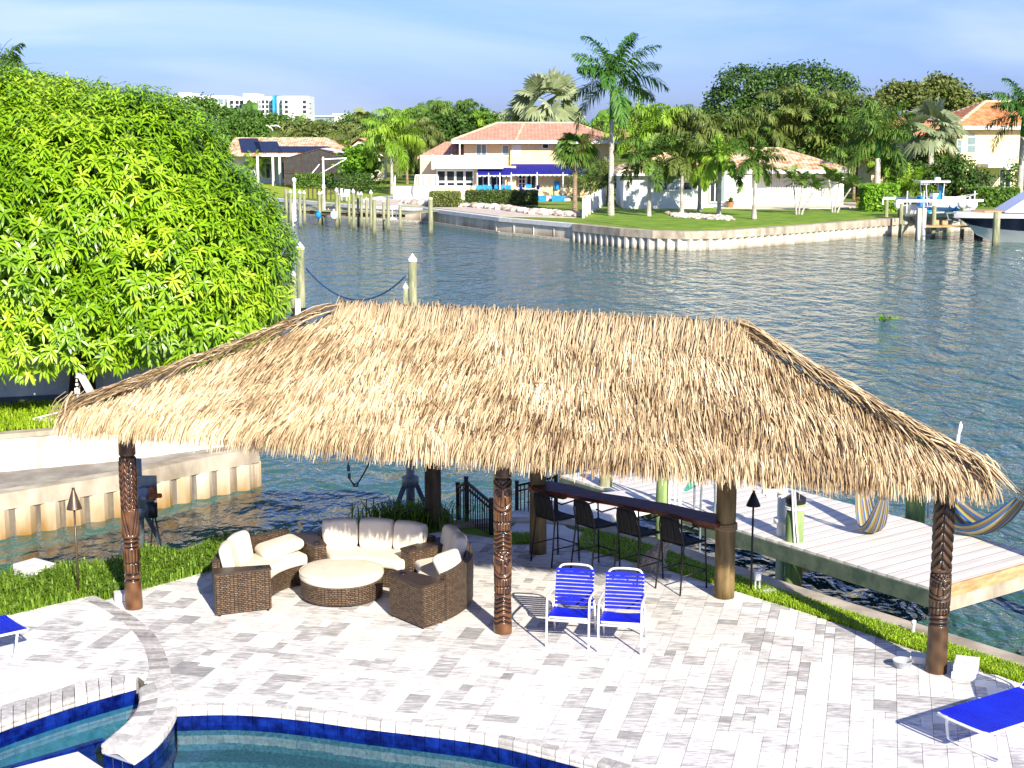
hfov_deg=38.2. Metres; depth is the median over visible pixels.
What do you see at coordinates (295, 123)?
queen palm
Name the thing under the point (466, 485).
handrail
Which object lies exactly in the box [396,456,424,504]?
boat davit
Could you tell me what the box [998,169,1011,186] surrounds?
french door
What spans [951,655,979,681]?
paver stack
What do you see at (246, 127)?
broadleaf tree
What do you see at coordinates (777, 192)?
bungalow
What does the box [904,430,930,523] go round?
dock piling
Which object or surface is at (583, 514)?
bar stool
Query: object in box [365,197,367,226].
dock piling
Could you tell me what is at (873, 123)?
royal palm
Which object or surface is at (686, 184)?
window
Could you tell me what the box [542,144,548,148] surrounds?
window
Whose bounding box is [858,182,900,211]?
hedge
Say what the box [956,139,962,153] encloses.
window
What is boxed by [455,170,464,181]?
window
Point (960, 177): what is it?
broadleaf tree
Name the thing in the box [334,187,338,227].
dock piling
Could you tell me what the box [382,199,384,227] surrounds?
dock piling
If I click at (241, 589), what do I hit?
wedge console
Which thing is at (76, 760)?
coping
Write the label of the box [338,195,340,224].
dock piling
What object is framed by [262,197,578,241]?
old seawall
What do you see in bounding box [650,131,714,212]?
foxtail palm
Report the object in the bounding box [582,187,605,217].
picket fence
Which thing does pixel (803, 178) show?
palm
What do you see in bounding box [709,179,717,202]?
door
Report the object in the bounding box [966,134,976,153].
window
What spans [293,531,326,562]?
wedge console
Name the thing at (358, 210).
dock piling
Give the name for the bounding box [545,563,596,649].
strap chair
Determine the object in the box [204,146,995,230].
ground
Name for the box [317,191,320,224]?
dock piling
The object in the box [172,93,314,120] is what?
hotel
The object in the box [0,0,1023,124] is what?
sky
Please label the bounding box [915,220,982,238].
lift dock
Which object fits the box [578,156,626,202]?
date palm
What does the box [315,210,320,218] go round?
dock fender
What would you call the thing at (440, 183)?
window
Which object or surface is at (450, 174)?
window
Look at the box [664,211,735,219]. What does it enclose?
pebble bed
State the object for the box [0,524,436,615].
weeds
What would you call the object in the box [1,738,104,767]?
spillway wall
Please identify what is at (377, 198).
garden path
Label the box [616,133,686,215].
foxtail palm
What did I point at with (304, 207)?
dock piling
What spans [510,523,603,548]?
path
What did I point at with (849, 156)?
areca palm
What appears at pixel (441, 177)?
window
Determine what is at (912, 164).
broadleaf tree
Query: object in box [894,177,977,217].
lift boat
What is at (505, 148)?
window
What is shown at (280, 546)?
loose cushion
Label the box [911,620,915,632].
sprinkler
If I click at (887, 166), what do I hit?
queen palm
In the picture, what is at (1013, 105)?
royal palm
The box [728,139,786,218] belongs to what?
foxtail palm
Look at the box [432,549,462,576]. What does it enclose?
loose cushion
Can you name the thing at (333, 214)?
dock fender
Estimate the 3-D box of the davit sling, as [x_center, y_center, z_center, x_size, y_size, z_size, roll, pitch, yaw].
[-2.486,1.242,24.571,0.522,0.964,0.040,0,10,0]
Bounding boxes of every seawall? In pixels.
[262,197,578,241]
[439,517,1023,666]
[572,217,972,250]
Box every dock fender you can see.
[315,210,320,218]
[330,209,337,219]
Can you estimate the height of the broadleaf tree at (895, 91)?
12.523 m
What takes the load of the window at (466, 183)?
in the two storey house at (514, 155)
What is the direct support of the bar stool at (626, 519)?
on the pavers at (467, 668)
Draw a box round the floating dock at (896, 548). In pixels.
[559,469,1023,610]
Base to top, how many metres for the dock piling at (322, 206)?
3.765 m
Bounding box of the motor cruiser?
[946,191,1023,242]
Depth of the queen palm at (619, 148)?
168.92 m
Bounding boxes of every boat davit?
[119,458,166,555]
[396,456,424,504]
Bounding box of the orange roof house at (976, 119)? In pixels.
[843,100,1022,189]
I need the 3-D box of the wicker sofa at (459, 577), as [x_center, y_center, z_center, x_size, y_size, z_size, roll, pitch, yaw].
[-1.007,2.584,20.642,0.936,0.872,1.976,0,10,0]
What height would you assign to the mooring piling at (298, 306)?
4.404 m
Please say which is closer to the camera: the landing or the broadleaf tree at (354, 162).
the landing
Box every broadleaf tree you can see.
[177,92,240,128]
[211,116,274,148]
[239,105,266,119]
[243,110,302,136]
[274,116,324,136]
[299,118,358,137]
[331,141,385,189]
[333,110,378,124]
[359,113,396,177]
[390,108,435,177]
[407,100,454,116]
[415,109,477,144]
[458,104,505,129]
[580,116,591,126]
[588,114,628,155]
[699,58,865,133]
[862,78,934,120]
[889,160,940,203]
[914,70,974,118]
[916,150,999,196]
[943,84,987,111]
[975,91,994,99]
[990,157,1023,190]
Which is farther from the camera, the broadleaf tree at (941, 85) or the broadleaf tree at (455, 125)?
the broadleaf tree at (455, 125)
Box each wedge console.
[212,565,271,615]
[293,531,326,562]
[388,569,445,628]
[400,537,442,572]
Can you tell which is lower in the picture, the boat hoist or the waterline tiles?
the waterline tiles
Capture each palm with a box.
[0,39,30,80]
[244,150,269,181]
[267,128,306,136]
[292,119,326,135]
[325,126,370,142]
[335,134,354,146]
[348,106,374,127]
[360,115,425,194]
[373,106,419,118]
[380,136,430,183]
[394,117,449,184]
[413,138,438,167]
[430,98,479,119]
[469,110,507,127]
[498,66,585,123]
[548,128,600,211]
[560,32,669,215]
[563,154,615,196]
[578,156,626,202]
[594,96,668,153]
[600,105,659,156]
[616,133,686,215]
[625,104,709,158]
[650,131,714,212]
[653,109,733,155]
[671,138,729,211]
[685,114,759,151]
[685,133,747,214]
[697,103,785,146]
[721,106,805,150]
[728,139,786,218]
[742,82,851,156]
[743,104,811,149]
[752,80,874,160]
[779,164,836,214]
[788,88,894,164]
[801,106,897,198]
[818,163,868,212]
[824,108,887,194]
[831,98,919,183]
[866,153,919,183]
[869,132,952,183]
[883,163,936,204]
[893,97,970,196]
[984,75,1023,192]
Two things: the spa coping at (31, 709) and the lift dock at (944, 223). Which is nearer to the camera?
the spa coping at (31, 709)
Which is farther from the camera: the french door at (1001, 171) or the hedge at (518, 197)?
the french door at (1001, 171)
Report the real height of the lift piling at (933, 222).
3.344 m
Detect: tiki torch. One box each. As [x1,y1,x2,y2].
[66,488,81,592]
[746,490,760,592]
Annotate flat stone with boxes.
[757,588,776,594]
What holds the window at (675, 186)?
in the bungalow
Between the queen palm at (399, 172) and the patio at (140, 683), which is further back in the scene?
the queen palm at (399, 172)
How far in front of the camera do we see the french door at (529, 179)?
140.72 m
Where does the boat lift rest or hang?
in the canal water
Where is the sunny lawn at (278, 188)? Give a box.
[255,184,381,201]
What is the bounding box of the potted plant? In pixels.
[724,197,734,206]
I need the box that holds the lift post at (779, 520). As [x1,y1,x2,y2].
[762,481,787,580]
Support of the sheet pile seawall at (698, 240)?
in the canal water
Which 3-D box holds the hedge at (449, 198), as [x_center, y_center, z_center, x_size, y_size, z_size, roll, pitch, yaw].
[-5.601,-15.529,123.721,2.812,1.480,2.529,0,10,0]
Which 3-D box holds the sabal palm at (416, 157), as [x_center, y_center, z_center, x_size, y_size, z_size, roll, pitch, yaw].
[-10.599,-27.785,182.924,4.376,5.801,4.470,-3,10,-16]
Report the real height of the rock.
0.602 m
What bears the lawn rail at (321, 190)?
on the sunny lawn at (278, 188)
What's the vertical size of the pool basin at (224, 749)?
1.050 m
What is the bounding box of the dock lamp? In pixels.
[292,177,296,220]
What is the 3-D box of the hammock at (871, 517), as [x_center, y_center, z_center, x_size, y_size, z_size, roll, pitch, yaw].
[6.010,1.656,24.694,0.400,1.686,2.310,0,10,0]
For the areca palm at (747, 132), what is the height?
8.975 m
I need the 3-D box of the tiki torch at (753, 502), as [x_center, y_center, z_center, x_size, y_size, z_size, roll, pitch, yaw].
[3.383,2.231,20.840,0.200,1.500,0.200,0,10,0]
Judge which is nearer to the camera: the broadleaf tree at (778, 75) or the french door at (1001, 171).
the french door at (1001, 171)
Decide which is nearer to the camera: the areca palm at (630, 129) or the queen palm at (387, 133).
the areca palm at (630, 129)
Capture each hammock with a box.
[855,489,888,532]
[933,485,1023,534]
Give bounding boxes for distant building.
[314,116,335,122]
[332,114,347,121]
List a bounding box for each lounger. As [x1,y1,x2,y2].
[0,615,29,659]
[937,681,1023,761]
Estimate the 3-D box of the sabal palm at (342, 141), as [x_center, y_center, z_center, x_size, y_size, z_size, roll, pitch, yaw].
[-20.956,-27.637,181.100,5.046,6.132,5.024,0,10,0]
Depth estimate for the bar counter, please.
21.57 m
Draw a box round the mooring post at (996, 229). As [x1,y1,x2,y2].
[991,212,1000,245]
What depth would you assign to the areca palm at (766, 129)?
135.29 m
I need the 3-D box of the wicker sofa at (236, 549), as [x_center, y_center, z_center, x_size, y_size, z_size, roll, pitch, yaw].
[-3.567,2.521,21.002,0.914,0.872,1.952,4,11,22]
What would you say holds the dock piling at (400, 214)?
in the canal water
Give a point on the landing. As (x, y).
(609, 515)
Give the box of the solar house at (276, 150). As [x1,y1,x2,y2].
[229,137,344,185]
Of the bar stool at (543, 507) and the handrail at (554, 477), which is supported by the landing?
the handrail at (554, 477)
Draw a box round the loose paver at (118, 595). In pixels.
[113,590,124,601]
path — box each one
[355,196,394,201]
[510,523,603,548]
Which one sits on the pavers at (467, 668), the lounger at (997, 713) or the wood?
the lounger at (997, 713)
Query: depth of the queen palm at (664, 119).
133.20 m
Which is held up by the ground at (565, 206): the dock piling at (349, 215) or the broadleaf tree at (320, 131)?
the broadleaf tree at (320, 131)
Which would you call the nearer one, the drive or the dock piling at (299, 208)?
the dock piling at (299, 208)
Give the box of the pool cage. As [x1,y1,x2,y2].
[284,148,350,186]
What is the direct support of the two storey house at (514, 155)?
on the ground at (565, 206)
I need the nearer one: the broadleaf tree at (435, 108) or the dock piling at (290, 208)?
the dock piling at (290, 208)
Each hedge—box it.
[292,172,333,188]
[428,189,461,206]
[464,188,538,206]
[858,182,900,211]
[966,185,1020,206]
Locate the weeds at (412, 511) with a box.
[344,497,483,530]
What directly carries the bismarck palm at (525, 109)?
on the ground at (565, 206)
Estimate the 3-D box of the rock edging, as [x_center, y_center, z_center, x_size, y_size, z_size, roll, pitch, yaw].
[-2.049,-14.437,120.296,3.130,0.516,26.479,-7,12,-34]
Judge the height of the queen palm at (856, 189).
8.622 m
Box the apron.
[0,446,256,535]
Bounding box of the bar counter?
[528,481,737,531]
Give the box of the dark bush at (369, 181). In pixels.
[325,169,389,192]
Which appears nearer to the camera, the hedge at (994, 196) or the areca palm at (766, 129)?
the hedge at (994, 196)
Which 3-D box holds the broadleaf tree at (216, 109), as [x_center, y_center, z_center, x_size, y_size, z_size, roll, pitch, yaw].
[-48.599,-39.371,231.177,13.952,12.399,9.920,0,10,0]
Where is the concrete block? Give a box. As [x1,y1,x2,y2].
[13,558,54,582]
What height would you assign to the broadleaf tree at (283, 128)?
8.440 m
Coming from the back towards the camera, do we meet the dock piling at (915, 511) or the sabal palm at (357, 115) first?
the sabal palm at (357, 115)
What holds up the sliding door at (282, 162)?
in the solar house at (276, 150)
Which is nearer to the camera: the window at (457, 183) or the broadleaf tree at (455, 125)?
the window at (457, 183)
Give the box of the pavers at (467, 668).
[0,532,1023,767]
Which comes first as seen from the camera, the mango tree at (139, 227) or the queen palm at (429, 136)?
the mango tree at (139, 227)
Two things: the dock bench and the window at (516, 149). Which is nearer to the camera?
the dock bench
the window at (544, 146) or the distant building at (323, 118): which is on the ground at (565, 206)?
the distant building at (323, 118)
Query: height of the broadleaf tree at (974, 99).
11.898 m
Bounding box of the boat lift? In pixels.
[882,191,983,236]
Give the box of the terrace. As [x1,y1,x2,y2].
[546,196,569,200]
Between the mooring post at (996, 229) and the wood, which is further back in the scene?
the wood
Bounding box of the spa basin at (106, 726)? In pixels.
[0,704,136,767]
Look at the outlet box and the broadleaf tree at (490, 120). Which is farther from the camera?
the broadleaf tree at (490, 120)
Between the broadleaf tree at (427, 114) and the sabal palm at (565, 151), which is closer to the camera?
the sabal palm at (565, 151)
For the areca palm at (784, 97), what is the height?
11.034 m
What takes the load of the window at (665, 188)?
in the bungalow
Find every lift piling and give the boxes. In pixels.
[915,208,926,239]
[931,206,936,237]
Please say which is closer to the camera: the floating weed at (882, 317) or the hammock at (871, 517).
the hammock at (871, 517)
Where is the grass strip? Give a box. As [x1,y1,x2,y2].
[576,526,1023,682]
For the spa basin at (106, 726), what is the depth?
17.04 m
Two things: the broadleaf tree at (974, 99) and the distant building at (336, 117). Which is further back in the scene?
the distant building at (336, 117)
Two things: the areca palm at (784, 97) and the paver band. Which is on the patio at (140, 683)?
the paver band
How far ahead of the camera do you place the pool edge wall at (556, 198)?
132.72 m
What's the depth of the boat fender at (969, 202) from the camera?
105.14 m
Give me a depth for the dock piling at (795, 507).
24.24 m
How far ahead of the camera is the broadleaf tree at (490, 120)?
195.66 m
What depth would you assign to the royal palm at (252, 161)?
173.78 m
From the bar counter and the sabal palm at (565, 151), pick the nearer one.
the bar counter
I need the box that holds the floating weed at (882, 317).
[869,314,898,318]
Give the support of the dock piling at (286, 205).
in the canal water
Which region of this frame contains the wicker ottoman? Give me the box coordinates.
[299,558,383,606]
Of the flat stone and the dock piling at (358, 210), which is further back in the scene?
the dock piling at (358, 210)
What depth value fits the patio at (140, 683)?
17.43 m
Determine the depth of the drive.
121.67 m
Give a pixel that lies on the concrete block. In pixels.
(28, 565)
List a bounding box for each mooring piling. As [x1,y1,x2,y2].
[291,242,306,328]
[402,253,416,306]
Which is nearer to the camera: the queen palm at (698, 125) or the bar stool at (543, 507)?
the bar stool at (543, 507)
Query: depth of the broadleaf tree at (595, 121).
180.88 m
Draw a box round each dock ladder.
[292,203,298,226]
[679,476,715,552]
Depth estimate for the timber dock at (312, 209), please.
118.06 m
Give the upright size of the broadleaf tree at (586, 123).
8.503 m
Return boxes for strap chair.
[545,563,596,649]
[597,567,646,654]
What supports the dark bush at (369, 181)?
on the sunny lawn at (278, 188)
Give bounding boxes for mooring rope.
[305,268,405,300]
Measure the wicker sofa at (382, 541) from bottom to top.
0.872 m
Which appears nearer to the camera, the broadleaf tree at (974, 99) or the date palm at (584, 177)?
the date palm at (584, 177)
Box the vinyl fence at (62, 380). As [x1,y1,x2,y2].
[0,340,220,396]
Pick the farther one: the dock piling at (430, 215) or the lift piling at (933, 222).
the dock piling at (430, 215)
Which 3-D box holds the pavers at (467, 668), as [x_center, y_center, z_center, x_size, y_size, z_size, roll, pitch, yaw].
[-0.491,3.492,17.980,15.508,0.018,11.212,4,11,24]
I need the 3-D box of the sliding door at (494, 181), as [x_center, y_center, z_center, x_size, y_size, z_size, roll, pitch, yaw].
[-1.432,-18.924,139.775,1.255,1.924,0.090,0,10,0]
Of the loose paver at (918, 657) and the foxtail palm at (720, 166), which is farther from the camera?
the foxtail palm at (720, 166)
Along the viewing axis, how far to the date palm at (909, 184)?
126.48 m
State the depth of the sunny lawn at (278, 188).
150.90 m
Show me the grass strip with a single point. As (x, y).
(907, 638)
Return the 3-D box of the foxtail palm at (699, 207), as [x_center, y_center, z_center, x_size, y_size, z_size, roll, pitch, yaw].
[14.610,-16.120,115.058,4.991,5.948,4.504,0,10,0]
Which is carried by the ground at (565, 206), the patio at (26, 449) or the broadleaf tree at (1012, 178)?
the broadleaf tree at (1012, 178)
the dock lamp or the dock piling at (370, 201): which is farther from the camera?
the dock lamp
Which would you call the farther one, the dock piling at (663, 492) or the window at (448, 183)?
the window at (448, 183)
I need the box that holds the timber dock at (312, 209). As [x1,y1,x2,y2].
[298,203,445,217]
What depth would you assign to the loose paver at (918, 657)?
18.20 m
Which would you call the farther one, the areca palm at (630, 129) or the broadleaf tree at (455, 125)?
the broadleaf tree at (455, 125)
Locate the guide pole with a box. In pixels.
[956,421,962,442]
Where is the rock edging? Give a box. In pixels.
[398,198,581,216]
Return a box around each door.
[281,161,283,179]
[478,176,489,184]
[490,175,502,189]
[518,175,525,189]
[526,174,535,188]
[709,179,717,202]
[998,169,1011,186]
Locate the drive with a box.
[714,202,855,208]
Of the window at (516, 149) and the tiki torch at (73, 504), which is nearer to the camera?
the tiki torch at (73, 504)
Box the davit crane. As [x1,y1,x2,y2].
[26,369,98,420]
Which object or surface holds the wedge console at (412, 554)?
on the pavers at (467, 668)
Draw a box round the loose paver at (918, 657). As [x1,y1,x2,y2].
[910,651,925,664]
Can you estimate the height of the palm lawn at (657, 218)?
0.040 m
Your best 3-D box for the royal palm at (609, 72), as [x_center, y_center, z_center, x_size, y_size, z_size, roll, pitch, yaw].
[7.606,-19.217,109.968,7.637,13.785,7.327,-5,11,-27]
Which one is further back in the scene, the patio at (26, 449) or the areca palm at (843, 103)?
the areca palm at (843, 103)
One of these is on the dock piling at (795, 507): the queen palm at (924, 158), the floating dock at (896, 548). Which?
the floating dock at (896, 548)
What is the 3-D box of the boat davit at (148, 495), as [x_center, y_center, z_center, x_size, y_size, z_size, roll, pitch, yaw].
[-5.790,1.971,22.872,0.810,1.614,0.707,0,10,0]
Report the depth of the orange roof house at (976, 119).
148.23 m
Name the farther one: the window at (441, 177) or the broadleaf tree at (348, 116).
the broadleaf tree at (348, 116)
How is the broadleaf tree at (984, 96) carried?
on the ground at (565, 206)
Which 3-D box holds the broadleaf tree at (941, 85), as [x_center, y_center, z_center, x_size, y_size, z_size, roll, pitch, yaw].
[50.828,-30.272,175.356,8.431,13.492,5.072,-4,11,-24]
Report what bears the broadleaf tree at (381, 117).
on the ground at (565, 206)
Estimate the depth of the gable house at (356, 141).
173.10 m
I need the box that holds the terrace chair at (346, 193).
[341,189,349,200]
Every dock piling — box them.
[284,189,288,223]
[289,189,292,223]
[298,190,301,227]
[302,191,305,224]
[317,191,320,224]
[321,190,323,223]
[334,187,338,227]
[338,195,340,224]
[347,200,350,225]
[351,189,355,228]
[356,192,359,225]
[360,192,362,226]
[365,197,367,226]
[369,190,372,229]
[372,200,375,234]
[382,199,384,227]
[386,196,389,230]
[398,202,401,230]
[428,197,432,233]
[599,472,612,526]
[655,474,694,538]
[784,486,835,586]
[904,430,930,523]
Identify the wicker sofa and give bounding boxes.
[212,528,306,595]
[318,517,435,586]
[415,524,473,620]
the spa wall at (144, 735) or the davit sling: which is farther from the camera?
the davit sling
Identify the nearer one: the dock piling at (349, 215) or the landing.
the landing
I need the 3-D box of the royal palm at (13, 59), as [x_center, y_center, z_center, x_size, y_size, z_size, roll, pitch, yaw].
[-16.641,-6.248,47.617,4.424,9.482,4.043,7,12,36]
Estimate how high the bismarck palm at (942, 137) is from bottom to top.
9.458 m
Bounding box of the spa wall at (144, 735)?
[101,674,177,767]
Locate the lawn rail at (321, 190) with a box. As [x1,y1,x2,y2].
[303,187,340,199]
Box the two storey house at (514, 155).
[393,122,621,198]
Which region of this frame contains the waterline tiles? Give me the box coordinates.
[0,690,577,767]
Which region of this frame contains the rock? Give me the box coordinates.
[633,541,671,572]
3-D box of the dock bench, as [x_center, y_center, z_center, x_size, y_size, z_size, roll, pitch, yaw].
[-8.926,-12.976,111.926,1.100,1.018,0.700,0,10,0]
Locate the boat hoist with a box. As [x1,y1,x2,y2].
[312,157,346,209]
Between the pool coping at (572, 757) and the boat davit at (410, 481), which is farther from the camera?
the boat davit at (410, 481)
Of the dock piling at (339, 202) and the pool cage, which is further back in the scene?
the pool cage
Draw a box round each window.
[265,163,274,178]
[436,170,445,181]
[437,182,445,185]
[446,170,454,181]
[447,182,454,185]
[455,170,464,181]
[456,182,463,185]
[465,170,473,181]
[465,182,473,185]
[476,144,486,154]
[502,145,508,156]
[512,145,520,156]
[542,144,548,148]
[660,179,667,190]
[668,176,679,190]
[680,177,692,190]
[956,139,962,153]
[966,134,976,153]
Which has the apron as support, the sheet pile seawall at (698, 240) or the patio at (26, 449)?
the patio at (26, 449)
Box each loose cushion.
[254,534,303,558]
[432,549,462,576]
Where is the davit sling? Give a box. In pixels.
[347,450,373,486]
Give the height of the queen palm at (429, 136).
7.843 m
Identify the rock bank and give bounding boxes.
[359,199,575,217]
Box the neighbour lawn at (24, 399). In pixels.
[0,360,140,430]
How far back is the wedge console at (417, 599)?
19.60 m
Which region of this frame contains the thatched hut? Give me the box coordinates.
[36,297,1020,674]
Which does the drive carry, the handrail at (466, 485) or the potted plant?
the potted plant
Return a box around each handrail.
[455,476,493,534]
[515,471,557,510]
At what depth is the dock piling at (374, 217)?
106.90 m
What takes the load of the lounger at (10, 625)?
on the pavers at (467, 668)
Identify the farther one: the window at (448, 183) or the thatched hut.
the window at (448, 183)
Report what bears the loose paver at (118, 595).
on the pavers at (467, 668)
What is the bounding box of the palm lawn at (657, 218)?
[585,208,888,228]
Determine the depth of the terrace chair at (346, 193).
132.69 m
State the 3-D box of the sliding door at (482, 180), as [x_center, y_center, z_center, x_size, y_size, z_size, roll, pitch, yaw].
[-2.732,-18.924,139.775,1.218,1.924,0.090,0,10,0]
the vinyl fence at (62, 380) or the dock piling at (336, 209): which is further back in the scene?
the dock piling at (336, 209)
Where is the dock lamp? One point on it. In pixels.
(294, 194)
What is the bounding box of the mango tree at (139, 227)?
[0,66,304,397]
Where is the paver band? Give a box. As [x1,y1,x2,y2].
[84,598,170,683]
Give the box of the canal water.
[0,212,1023,655]
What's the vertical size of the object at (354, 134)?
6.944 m
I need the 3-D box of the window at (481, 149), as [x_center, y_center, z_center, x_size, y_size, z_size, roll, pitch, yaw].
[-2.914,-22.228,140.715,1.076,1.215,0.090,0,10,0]
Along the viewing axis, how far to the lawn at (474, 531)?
24.19 m
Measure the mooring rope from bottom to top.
1.116 m
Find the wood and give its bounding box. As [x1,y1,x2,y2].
[195,96,813,161]
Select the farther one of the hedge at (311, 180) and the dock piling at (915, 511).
the hedge at (311, 180)
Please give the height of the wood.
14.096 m
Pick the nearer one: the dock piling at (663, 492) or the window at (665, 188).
the dock piling at (663, 492)
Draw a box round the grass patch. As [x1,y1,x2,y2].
[511,531,529,544]
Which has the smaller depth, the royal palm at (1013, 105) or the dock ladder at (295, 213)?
the dock ladder at (295, 213)
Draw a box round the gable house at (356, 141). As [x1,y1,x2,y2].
[337,138,386,180]
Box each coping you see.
[0,674,137,731]
[16,752,101,767]
[177,702,639,767]
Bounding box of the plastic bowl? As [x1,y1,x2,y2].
[892,656,912,668]
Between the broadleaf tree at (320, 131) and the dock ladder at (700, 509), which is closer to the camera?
the dock ladder at (700, 509)
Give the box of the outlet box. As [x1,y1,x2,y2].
[754,571,761,588]
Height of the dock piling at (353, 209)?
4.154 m
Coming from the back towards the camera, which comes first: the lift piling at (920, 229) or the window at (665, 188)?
the window at (665, 188)
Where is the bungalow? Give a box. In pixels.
[614,147,850,208]
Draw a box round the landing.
[512,490,650,521]
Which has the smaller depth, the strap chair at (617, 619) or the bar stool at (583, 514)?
the strap chair at (617, 619)
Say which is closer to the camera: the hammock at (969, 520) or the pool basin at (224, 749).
the pool basin at (224, 749)
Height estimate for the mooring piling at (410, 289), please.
4.163 m
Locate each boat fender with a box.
[957,197,965,207]
[966,197,973,207]
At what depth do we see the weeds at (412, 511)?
24.47 m
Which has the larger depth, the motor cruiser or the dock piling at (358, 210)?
the dock piling at (358, 210)
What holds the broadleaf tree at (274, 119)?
on the ground at (565, 206)
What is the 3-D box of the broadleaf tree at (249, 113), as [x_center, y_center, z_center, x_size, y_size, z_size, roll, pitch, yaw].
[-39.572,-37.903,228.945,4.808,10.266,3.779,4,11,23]
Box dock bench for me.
[386,205,398,218]
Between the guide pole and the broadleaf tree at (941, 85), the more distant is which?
the broadleaf tree at (941, 85)
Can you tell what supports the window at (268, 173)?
in the solar house at (276, 150)
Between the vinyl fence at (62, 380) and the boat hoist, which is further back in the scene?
the boat hoist
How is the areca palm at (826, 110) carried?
on the ground at (565, 206)
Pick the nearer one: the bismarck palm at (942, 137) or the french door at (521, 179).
the bismarck palm at (942, 137)
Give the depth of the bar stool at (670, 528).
20.94 m
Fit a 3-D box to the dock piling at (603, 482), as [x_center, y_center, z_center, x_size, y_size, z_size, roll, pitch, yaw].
[1.789,2.670,28.270,0.284,2.512,0.288,0,10,0]
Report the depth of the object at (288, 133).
196.56 m
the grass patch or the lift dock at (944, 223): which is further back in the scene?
the lift dock at (944, 223)
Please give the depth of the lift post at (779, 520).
24.56 m
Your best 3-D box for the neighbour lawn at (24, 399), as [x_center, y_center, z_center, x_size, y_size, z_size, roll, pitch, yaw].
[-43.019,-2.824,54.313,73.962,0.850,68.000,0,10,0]
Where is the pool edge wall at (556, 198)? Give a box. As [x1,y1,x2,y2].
[538,195,564,201]
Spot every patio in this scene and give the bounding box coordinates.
[0,427,231,471]
[1,590,1012,767]
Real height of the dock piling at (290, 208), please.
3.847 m
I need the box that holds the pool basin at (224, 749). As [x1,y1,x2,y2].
[174,730,516,767]
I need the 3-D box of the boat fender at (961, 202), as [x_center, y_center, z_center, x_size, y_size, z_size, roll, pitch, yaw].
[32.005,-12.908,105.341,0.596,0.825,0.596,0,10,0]
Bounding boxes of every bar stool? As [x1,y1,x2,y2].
[530,492,579,567]
[570,498,620,576]
[612,507,663,583]
[655,515,706,595]
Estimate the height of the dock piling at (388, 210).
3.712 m
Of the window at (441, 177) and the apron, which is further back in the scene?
the window at (441, 177)
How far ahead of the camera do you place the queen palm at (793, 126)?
135.71 m
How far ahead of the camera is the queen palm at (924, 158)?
135.76 m
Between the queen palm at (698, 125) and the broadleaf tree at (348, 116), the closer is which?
the queen palm at (698, 125)
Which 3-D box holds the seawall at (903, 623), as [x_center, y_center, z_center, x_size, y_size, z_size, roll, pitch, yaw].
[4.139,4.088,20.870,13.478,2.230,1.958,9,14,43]
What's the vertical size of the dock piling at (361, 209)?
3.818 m
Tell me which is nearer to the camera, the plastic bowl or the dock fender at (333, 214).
the plastic bowl
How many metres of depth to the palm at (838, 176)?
114.65 m
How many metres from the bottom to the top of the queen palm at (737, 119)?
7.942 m
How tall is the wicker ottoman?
0.426 m

